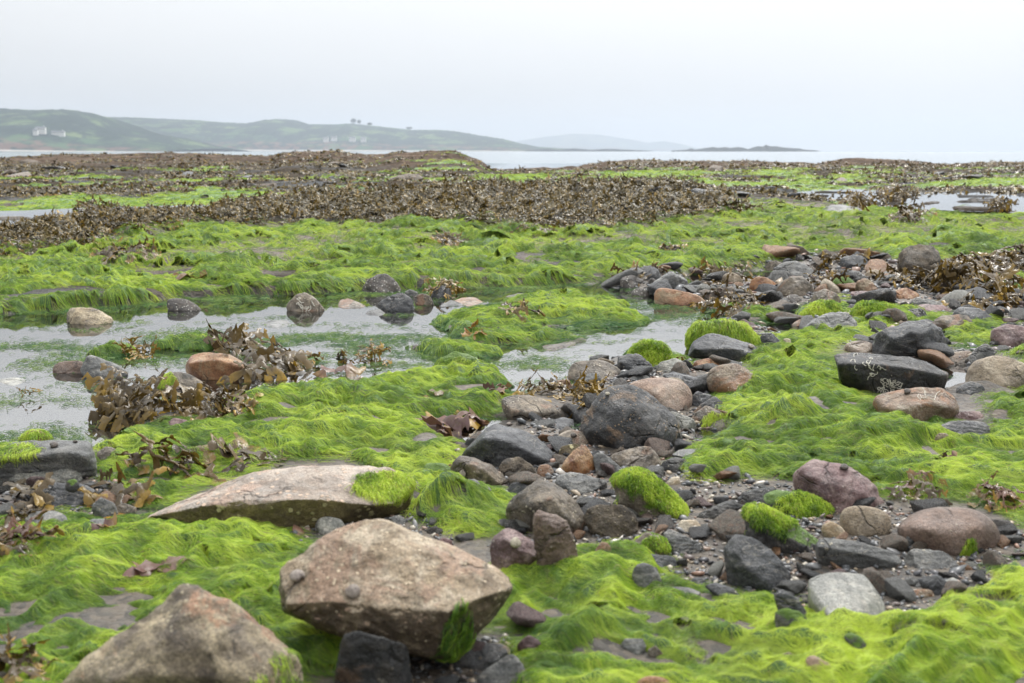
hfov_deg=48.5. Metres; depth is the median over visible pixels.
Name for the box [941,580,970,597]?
stone
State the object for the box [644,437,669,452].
stone
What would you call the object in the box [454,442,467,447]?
pebble
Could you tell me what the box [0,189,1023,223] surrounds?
pool water
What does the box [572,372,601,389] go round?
rock
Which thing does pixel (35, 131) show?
house
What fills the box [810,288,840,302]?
rock
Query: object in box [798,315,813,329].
stone
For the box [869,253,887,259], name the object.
stone
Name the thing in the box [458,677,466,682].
pebble
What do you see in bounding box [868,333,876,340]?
stone
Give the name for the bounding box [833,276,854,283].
algae
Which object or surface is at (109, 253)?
seaweed clump
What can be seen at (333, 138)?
house
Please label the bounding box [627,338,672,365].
boulder
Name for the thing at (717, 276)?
pebble
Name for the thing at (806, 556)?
pebble
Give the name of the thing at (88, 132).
hill
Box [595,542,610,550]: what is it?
rock
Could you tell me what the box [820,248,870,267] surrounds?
seaweed clump
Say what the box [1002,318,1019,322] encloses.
pebble
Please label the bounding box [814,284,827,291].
pebble
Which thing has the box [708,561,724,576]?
pebble
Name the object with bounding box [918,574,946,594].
rock
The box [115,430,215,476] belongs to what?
seaweed clump
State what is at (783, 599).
slate
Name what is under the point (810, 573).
pebble
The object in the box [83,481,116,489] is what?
stone
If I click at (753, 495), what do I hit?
slate
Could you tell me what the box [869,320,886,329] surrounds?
stone
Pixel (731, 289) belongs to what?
rock
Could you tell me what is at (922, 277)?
seaweed clump
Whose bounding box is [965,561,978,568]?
pebble
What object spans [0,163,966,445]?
pool water
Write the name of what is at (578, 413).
pebble
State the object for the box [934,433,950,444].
pebble
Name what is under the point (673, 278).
slate
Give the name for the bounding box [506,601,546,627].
stone
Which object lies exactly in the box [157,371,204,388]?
boulder
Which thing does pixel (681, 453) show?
slate
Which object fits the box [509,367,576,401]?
seaweed clump
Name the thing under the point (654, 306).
floating algae
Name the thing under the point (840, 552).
slate
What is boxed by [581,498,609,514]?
stone
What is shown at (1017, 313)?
stone
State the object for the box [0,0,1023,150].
sky
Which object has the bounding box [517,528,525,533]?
stone
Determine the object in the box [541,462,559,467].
stone
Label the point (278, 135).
hill
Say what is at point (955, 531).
boulder
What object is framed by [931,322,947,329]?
stone
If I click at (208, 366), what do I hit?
boulder
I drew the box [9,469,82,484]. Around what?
rock
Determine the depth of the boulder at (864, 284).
6.27 m
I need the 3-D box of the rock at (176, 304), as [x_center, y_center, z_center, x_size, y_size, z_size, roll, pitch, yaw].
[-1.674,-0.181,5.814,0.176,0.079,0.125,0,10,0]
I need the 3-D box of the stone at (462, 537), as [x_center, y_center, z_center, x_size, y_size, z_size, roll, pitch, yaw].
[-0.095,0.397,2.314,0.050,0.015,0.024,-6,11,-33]
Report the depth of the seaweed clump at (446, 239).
8.49 m
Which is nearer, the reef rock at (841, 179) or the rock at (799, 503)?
the rock at (799, 503)
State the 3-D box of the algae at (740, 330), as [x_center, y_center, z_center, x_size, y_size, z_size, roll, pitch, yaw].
[0.860,-0.019,4.643,0.280,0.134,0.167,0,10,0]
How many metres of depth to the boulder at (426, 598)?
1.69 m
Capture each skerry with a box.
[526,148,645,150]
[671,145,821,151]
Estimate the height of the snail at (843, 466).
0.015 m
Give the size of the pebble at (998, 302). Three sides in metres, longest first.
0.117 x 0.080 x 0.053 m
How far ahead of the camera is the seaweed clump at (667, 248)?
8.27 m
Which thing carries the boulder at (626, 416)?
on the ground
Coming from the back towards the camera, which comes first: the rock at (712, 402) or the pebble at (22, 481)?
the rock at (712, 402)
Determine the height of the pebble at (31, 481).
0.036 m
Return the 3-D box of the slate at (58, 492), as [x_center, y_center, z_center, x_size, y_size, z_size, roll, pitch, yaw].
[-1.012,0.357,2.552,0.160,0.080,0.106,0,10,0]
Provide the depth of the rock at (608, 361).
4.25 m
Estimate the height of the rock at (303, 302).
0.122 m
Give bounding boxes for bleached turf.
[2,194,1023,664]
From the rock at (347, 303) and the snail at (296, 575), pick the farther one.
the rock at (347, 303)
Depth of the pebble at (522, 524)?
2.36 m
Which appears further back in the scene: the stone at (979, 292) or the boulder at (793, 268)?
the boulder at (793, 268)
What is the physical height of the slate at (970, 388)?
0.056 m
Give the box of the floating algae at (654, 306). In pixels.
[0,270,957,446]
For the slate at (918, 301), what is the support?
on the ground
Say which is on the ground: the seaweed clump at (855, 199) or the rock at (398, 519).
the rock at (398, 519)
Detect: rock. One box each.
[2,169,15,174]
[7,172,30,176]
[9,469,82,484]
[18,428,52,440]
[19,159,38,162]
[42,166,65,169]
[52,361,82,372]
[66,307,112,324]
[80,355,127,377]
[92,497,117,518]
[97,447,116,461]
[116,503,136,513]
[146,465,416,528]
[167,298,200,310]
[168,418,186,425]
[260,183,276,185]
[286,292,324,311]
[338,298,364,307]
[362,273,400,292]
[387,515,405,524]
[389,173,422,179]
[405,290,417,296]
[414,293,433,305]
[423,463,450,475]
[431,286,451,297]
[434,351,482,365]
[438,538,451,544]
[454,297,481,305]
[459,479,490,490]
[498,457,535,476]
[517,635,540,651]
[555,472,606,492]
[558,430,588,444]
[558,444,579,456]
[561,445,594,473]
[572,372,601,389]
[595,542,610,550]
[597,358,614,364]
[620,275,643,288]
[621,638,645,654]
[630,375,649,380]
[631,288,649,295]
[632,531,671,554]
[637,676,669,682]
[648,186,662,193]
[648,646,662,657]
[651,554,678,568]
[664,530,704,554]
[671,411,695,429]
[691,188,724,193]
[692,391,711,405]
[692,406,724,427]
[693,358,719,365]
[693,396,722,412]
[707,165,722,170]
[720,286,735,297]
[732,191,750,196]
[760,333,779,345]
[775,608,806,627]
[786,294,801,302]
[787,193,800,196]
[806,655,830,671]
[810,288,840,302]
[823,204,863,214]
[836,177,847,181]
[844,633,866,648]
[846,271,862,276]
[904,549,957,568]
[905,577,920,587]
[908,308,926,316]
[914,589,934,598]
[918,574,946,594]
[919,304,951,311]
[950,174,983,178]
[950,351,971,362]
[952,411,983,419]
[965,344,995,363]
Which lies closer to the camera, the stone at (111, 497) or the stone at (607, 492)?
the stone at (111, 497)
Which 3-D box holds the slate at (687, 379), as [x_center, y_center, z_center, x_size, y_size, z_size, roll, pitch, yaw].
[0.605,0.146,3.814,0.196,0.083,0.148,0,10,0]
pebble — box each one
[16,478,26,484]
[26,476,44,486]
[65,479,78,492]
[416,511,425,515]
[428,669,440,675]
[429,517,436,524]
[433,675,459,682]
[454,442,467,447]
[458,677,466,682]
[465,672,473,676]
[471,641,485,651]
[490,642,510,653]
[497,518,506,525]
[504,519,527,534]
[515,519,529,529]
[568,404,587,421]
[573,530,585,539]
[582,393,596,408]
[600,463,614,474]
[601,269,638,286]
[616,370,632,378]
[640,265,652,270]
[654,524,667,533]
[658,265,670,271]
[661,261,682,269]
[667,477,679,484]
[674,490,692,501]
[677,520,700,531]
[689,464,706,473]
[691,578,707,585]
[696,284,716,292]
[697,373,707,380]
[699,502,713,507]
[706,271,727,281]
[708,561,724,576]
[709,355,730,364]
[715,409,729,415]
[719,571,726,580]
[724,466,740,479]
[727,360,741,365]
[753,283,776,291]
[766,311,801,323]
[772,547,780,556]
[782,303,798,309]
[798,552,815,561]
[800,568,820,577]
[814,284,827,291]
[820,278,840,292]
[821,522,844,537]
[830,562,840,569]
[846,299,855,304]
[852,277,864,282]
[852,497,875,505]
[858,535,870,544]
[872,311,881,320]
[873,274,896,284]
[880,282,891,287]
[881,314,890,318]
[881,570,892,577]
[919,342,954,356]
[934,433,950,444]
[939,290,972,302]
[949,299,961,309]
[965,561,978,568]
[986,306,1009,313]
[989,341,998,346]
[992,300,1005,306]
[997,345,1009,350]
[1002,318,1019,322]
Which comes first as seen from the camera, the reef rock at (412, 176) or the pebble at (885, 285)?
the pebble at (885, 285)
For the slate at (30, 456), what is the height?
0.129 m
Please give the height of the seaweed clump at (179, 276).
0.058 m
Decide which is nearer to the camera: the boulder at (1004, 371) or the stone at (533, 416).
the stone at (533, 416)
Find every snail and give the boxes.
[50,442,57,447]
[289,569,304,581]
[345,584,359,598]
[510,537,520,547]
[840,463,848,469]
[904,388,910,393]
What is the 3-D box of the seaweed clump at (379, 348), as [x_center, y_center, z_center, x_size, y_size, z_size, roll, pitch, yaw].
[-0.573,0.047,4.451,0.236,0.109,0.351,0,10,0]
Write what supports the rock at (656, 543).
on the ground
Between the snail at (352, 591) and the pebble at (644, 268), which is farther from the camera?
the pebble at (644, 268)
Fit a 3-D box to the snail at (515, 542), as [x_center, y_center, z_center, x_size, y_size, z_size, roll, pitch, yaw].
[0.006,0.369,2.088,0.019,0.017,0.019,-6,11,-31]
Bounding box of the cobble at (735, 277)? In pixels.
[721,272,742,283]
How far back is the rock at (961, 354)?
4.35 m
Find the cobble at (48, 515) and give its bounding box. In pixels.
[25,511,66,523]
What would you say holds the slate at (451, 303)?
on the ground
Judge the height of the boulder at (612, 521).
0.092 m
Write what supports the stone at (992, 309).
on the ground
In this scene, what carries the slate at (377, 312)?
on the ground
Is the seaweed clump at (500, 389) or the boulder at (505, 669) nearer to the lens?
the boulder at (505, 669)
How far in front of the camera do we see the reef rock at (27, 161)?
49.43 m
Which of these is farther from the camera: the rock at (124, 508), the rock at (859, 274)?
the rock at (859, 274)
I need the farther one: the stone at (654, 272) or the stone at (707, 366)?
the stone at (654, 272)
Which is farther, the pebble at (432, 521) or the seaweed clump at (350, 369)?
the seaweed clump at (350, 369)
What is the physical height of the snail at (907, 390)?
0.018 m
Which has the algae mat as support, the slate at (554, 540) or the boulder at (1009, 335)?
the slate at (554, 540)
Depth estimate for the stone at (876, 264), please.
7.33 m
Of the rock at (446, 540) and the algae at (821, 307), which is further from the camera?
the algae at (821, 307)
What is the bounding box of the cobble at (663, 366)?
[656,358,689,371]
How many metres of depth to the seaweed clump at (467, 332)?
4.78 m
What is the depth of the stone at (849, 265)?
7.44 m
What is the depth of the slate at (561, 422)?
3.35 m
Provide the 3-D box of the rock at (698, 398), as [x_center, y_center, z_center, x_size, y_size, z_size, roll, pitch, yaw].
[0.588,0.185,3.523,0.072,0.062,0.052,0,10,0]
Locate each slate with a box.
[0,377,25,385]
[0,440,96,479]
[25,482,96,508]
[90,519,104,523]
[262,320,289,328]
[365,309,384,315]
[441,300,461,305]
[462,423,553,466]
[533,510,577,566]
[554,417,573,428]
[593,452,621,472]
[617,353,652,369]
[631,366,656,374]
[645,271,687,289]
[660,457,689,472]
[663,372,697,384]
[672,449,695,457]
[673,587,700,598]
[697,500,741,518]
[705,583,738,597]
[738,487,775,504]
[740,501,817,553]
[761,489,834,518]
[774,590,806,615]
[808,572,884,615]
[815,538,902,568]
[850,291,866,295]
[906,536,914,545]
[909,298,942,304]
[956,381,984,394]
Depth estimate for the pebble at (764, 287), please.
6.32 m
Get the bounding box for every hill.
[0,108,246,151]
[110,117,566,150]
[517,134,699,150]
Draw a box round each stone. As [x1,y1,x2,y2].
[0,478,14,493]
[0,502,16,515]
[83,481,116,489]
[95,490,130,503]
[425,526,442,533]
[455,532,474,541]
[464,438,475,445]
[469,431,481,438]
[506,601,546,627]
[507,471,544,484]
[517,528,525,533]
[528,412,543,420]
[531,419,554,427]
[538,434,551,441]
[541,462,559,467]
[547,436,572,452]
[550,379,571,388]
[552,454,566,463]
[559,426,573,433]
[561,403,570,411]
[576,497,593,506]
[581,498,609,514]
[589,354,608,359]
[597,471,607,476]
[600,489,614,496]
[613,378,626,385]
[615,447,624,452]
[627,365,652,375]
[630,267,643,273]
[637,518,651,525]
[641,513,653,523]
[643,267,660,280]
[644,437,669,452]
[647,279,671,295]
[647,465,663,476]
[648,278,655,283]
[655,515,673,530]
[657,450,673,458]
[666,407,677,412]
[671,362,689,374]
[674,439,691,450]
[677,559,687,565]
[682,285,697,292]
[683,360,692,367]
[686,499,699,506]
[687,280,701,284]
[687,378,708,393]
[688,267,702,274]
[689,526,708,538]
[691,364,703,369]
[692,496,706,506]
[698,289,716,299]
[702,278,715,280]
[703,363,717,370]
[707,508,744,541]
[712,470,736,479]
[713,496,727,503]
[725,534,744,540]
[731,311,750,320]
[732,295,749,302]
[733,285,746,292]
[739,319,756,325]
[753,484,765,487]
[758,289,780,301]
[762,244,800,258]
[766,300,790,309]
[768,270,787,281]
[772,587,794,595]
[774,316,799,323]
[776,580,806,593]
[787,244,810,255]
[796,254,804,260]
[796,562,811,572]
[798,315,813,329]
[812,256,822,265]
[818,249,831,256]
[835,532,847,539]
[836,283,855,291]
[836,568,847,572]
[839,248,880,260]
[846,264,862,270]
[847,271,858,278]
[852,288,896,302]
[853,334,869,341]
[862,567,888,595]
[864,259,891,271]
[865,312,872,318]
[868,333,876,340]
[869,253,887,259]
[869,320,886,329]
[880,252,890,259]
[880,280,892,284]
[880,533,908,551]
[882,308,907,323]
[884,577,916,602]
[885,501,893,505]
[909,541,926,550]
[910,498,949,511]
[917,349,954,367]
[930,282,947,293]
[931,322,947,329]
[936,293,947,299]
[937,572,959,579]
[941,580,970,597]
[953,281,995,289]
[959,562,972,569]
[962,287,996,303]
[970,571,987,582]
[980,256,1003,269]
[982,550,1007,566]
[985,304,1003,319]
[991,519,1010,526]
[997,523,1017,534]
[997,535,1010,548]
[1004,535,1023,543]
[1009,308,1023,321]
[1011,552,1023,555]
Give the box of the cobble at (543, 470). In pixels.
[537,464,553,476]
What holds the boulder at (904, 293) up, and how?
on the ground
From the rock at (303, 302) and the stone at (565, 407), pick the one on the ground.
the stone at (565, 407)
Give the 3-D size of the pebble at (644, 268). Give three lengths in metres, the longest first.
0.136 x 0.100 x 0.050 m
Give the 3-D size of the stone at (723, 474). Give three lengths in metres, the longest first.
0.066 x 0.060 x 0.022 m
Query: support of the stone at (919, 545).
on the ground
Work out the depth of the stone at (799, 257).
7.81 m
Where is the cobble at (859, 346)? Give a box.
[844,340,871,352]
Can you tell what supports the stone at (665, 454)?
on the ground
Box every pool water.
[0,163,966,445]
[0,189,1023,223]
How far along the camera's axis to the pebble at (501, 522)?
2.38 m
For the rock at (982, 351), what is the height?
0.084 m
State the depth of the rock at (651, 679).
1.63 m
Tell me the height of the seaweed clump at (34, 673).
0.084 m
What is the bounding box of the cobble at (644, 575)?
[632,563,661,588]
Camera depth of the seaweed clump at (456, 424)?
3.26 m
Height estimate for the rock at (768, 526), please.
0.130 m
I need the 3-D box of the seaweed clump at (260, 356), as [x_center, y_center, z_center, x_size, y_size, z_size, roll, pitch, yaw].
[-0.939,0.062,4.317,0.364,0.158,0.698,-2,10,-14]
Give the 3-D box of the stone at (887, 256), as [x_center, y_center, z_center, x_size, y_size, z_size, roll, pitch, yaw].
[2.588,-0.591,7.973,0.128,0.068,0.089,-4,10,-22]
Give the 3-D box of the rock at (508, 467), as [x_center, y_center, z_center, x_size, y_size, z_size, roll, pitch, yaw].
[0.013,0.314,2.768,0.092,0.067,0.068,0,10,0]
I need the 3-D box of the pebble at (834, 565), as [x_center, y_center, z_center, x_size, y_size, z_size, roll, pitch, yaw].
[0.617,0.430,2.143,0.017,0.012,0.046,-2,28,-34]
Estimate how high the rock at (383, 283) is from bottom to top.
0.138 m
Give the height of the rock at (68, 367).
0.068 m
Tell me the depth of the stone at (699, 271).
7.47 m
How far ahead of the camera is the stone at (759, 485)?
2.64 m
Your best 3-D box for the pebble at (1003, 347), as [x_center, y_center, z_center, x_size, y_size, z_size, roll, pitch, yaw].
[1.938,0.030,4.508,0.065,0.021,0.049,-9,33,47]
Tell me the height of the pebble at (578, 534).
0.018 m
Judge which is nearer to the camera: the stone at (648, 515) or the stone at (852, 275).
the stone at (648, 515)
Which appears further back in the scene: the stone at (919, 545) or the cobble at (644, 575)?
the stone at (919, 545)
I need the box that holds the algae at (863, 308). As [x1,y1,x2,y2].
[849,299,898,316]
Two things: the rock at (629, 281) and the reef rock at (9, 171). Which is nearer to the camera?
the rock at (629, 281)
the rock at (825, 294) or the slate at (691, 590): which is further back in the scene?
the rock at (825, 294)
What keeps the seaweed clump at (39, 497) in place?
on the ground
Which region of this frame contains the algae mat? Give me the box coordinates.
[0,151,1023,682]
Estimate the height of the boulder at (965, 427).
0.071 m
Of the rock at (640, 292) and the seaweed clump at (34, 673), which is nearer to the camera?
the seaweed clump at (34, 673)
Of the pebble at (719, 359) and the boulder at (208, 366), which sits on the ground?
the pebble at (719, 359)
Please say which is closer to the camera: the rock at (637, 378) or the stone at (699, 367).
the rock at (637, 378)
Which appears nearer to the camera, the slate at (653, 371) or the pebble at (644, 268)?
the slate at (653, 371)
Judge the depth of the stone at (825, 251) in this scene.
7.98 m
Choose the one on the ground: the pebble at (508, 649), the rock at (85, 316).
the pebble at (508, 649)
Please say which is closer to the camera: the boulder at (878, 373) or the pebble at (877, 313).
the boulder at (878, 373)
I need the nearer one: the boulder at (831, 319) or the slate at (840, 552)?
the slate at (840, 552)
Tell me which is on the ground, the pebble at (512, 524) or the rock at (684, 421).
the rock at (684, 421)
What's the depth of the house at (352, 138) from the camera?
3573.26 m
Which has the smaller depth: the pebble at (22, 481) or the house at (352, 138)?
the pebble at (22, 481)
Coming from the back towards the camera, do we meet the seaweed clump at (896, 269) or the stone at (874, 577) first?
the seaweed clump at (896, 269)
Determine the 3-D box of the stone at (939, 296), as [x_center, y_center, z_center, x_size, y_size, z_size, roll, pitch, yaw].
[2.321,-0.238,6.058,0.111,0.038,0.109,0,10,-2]
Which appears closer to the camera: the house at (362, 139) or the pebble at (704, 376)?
the pebble at (704, 376)
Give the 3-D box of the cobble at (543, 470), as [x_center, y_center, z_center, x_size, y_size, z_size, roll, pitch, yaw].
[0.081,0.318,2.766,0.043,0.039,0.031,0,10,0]
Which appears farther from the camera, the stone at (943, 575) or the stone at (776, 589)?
the stone at (943, 575)
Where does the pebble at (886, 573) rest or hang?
on the ground
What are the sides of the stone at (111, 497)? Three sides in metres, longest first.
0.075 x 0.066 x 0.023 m
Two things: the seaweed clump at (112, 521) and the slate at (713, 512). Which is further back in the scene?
the slate at (713, 512)
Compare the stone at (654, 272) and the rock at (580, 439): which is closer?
the rock at (580, 439)
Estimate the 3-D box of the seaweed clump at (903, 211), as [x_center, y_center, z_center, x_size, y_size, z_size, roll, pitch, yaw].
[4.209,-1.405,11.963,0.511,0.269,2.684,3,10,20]
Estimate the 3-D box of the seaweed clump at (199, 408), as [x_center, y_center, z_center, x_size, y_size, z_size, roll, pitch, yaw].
[-0.900,0.185,3.499,0.316,0.148,0.461,0,10,0]
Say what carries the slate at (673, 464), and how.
on the ground
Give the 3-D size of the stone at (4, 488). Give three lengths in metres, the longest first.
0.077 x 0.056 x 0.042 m
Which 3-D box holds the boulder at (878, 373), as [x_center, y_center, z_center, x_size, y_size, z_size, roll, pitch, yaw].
[1.252,0.120,3.770,0.389,0.164,0.170,0,10,0]
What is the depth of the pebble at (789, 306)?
5.81 m
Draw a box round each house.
[32,128,38,134]
[35,126,46,133]
[51,130,65,136]
[323,136,328,141]
[331,136,336,140]
[349,136,355,141]
[360,137,365,142]
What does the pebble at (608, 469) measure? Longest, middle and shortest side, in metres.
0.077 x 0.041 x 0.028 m
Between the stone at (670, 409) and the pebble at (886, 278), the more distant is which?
the pebble at (886, 278)
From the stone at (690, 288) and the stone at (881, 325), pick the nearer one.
the stone at (881, 325)
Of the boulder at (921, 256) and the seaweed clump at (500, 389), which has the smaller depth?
the seaweed clump at (500, 389)
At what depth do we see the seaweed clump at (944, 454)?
2.83 m
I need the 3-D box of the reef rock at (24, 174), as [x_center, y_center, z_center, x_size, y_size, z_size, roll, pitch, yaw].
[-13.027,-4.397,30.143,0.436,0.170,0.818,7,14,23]
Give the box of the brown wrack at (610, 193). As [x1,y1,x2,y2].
[0,171,762,256]
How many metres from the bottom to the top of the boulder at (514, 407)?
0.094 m
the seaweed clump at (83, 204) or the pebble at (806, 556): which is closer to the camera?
the pebble at (806, 556)
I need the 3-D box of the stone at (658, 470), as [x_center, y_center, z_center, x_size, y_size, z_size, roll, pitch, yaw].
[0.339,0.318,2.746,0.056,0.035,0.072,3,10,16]
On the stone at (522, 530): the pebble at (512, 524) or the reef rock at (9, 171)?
the pebble at (512, 524)
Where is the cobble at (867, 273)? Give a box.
[865,270,880,276]
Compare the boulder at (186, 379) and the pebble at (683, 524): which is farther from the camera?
the boulder at (186, 379)
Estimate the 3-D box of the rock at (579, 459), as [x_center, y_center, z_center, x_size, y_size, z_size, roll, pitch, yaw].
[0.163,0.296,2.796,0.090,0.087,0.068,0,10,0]
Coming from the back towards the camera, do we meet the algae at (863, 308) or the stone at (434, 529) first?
the algae at (863, 308)
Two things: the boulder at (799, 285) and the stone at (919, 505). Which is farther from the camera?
the boulder at (799, 285)
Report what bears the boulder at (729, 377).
on the algae mat
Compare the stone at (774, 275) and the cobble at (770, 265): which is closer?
the stone at (774, 275)
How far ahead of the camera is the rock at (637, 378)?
3.90 m
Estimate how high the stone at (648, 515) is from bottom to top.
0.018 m
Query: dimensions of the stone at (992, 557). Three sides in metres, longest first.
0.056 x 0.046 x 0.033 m
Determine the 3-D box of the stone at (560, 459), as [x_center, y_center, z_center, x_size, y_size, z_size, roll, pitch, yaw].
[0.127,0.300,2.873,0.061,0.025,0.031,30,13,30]
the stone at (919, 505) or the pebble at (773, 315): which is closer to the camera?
the stone at (919, 505)
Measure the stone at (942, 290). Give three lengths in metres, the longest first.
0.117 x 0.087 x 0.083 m
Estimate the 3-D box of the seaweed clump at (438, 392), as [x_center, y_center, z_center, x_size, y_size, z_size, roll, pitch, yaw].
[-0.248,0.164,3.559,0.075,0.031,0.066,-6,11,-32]
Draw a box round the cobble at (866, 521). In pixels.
[840,506,891,536]
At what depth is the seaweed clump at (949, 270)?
6.29 m
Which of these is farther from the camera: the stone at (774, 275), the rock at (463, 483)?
the stone at (774, 275)
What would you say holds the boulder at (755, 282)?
on the slate
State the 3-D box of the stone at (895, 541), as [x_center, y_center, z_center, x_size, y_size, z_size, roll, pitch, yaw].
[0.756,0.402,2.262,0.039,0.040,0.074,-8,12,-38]
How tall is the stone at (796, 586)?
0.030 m
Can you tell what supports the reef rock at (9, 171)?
on the ground
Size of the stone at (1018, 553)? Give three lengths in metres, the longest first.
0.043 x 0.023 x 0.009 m
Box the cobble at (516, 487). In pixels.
[508,482,526,493]
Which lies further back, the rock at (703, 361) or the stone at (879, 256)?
the stone at (879, 256)
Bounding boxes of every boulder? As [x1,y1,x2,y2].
[62,583,305,682]
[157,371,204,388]
[185,352,243,379]
[279,519,512,662]
[334,630,412,682]
[377,293,413,310]
[437,642,507,669]
[450,455,505,485]
[475,654,524,682]
[490,528,536,569]
[501,395,560,419]
[506,478,585,532]
[568,360,620,380]
[580,384,681,448]
[583,504,637,538]
[609,466,690,518]
[611,446,660,467]
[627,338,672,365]
[629,378,691,410]
[654,288,704,304]
[688,333,756,360]
[707,363,753,393]
[723,534,790,591]
[749,276,775,290]
[773,261,818,277]
[776,276,814,296]
[793,459,884,512]
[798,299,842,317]
[805,312,857,331]
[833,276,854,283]
[834,353,948,393]
[840,255,867,269]
[855,278,877,290]
[872,319,945,356]
[873,387,958,420]
[896,288,918,298]
[897,244,941,275]
[897,507,999,556]
[933,314,971,328]
[942,421,989,442]
[952,307,992,319]
[965,356,1023,389]
[990,324,1023,346]
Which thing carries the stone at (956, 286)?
on the ground
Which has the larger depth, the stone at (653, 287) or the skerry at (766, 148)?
the skerry at (766, 148)
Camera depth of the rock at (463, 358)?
4.29 m
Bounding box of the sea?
[0,151,1023,162]
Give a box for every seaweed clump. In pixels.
[0,472,54,532]
[0,506,64,556]
[0,623,65,682]
[16,387,42,396]
[72,194,118,212]
[78,462,166,517]
[82,363,196,431]
[90,233,161,264]
[91,512,116,530]
[112,335,160,360]
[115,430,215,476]
[122,556,194,576]
[159,381,262,419]
[165,269,206,279]
[181,432,287,483]
[203,317,268,354]
[216,335,313,383]
[276,350,323,368]
[312,361,365,377]
[336,339,391,365]
[417,411,480,438]
[422,389,443,398]
[423,275,465,298]
[429,228,465,247]
[453,407,489,423]
[460,319,486,339]
[483,382,511,394]
[498,298,544,321]
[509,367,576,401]
[562,365,615,417]
[610,259,668,285]
[658,242,691,252]
[681,256,752,284]
[689,271,767,318]
[804,259,850,285]
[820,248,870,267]
[838,187,877,211]
[869,261,920,284]
[870,184,919,199]
[881,468,952,505]
[888,192,937,224]
[889,268,937,290]
[913,245,1023,300]
[939,450,957,458]
[941,279,1023,309]
[966,470,1023,513]
[976,243,1023,271]
[982,193,1018,213]
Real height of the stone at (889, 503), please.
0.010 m
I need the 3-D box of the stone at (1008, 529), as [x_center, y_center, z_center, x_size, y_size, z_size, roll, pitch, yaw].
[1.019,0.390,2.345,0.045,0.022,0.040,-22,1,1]
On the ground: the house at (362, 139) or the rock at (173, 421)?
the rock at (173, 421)
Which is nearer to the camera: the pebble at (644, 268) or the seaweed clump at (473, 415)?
the seaweed clump at (473, 415)
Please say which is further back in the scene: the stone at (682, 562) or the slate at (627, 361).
the slate at (627, 361)
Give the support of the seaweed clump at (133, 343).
on the pool water at (22, 415)
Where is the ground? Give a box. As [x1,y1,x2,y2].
[0,150,1023,682]
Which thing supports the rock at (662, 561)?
on the ground
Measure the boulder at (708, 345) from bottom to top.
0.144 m
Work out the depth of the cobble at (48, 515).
2.36 m
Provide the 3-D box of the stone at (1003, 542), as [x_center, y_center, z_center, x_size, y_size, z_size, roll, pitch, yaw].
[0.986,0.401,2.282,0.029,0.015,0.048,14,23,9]
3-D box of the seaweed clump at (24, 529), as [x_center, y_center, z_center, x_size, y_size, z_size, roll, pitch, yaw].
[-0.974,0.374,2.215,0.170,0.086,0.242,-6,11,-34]
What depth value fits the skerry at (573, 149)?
2971.25 m
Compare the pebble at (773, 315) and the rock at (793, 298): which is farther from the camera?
the rock at (793, 298)
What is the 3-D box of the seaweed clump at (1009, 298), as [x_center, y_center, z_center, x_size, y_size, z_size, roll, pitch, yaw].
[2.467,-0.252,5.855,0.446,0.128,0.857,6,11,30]
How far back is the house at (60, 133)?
2305.07 m
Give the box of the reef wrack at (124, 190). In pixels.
[0,148,1023,206]
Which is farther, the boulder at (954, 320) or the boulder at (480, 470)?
the boulder at (954, 320)
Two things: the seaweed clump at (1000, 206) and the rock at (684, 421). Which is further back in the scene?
the seaweed clump at (1000, 206)
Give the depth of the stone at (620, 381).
3.71 m
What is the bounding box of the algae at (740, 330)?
[684,317,760,349]
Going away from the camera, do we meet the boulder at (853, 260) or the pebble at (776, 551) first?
the pebble at (776, 551)
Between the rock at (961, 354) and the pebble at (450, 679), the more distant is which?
the rock at (961, 354)
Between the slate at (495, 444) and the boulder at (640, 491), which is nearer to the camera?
the boulder at (640, 491)
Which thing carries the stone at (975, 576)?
on the ground
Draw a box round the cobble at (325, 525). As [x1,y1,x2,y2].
[315,517,344,533]
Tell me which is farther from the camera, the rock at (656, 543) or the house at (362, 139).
the house at (362, 139)
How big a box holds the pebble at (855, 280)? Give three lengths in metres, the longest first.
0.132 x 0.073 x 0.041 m
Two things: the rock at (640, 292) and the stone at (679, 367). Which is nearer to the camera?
the stone at (679, 367)
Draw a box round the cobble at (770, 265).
[765,261,780,270]
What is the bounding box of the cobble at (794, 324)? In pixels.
[792,319,800,326]
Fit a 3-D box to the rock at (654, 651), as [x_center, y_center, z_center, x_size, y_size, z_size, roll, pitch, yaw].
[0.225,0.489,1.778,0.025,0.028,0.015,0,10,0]
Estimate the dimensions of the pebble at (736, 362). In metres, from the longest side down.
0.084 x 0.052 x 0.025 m
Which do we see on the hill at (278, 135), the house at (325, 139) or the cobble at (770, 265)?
the house at (325, 139)
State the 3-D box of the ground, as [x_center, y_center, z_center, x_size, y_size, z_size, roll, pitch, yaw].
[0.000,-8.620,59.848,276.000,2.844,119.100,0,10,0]
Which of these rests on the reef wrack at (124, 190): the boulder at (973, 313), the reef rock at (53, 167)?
the reef rock at (53, 167)
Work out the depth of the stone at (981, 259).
7.15 m
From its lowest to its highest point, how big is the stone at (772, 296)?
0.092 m
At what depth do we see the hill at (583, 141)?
9465.02 m
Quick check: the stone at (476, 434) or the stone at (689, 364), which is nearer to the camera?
the stone at (476, 434)

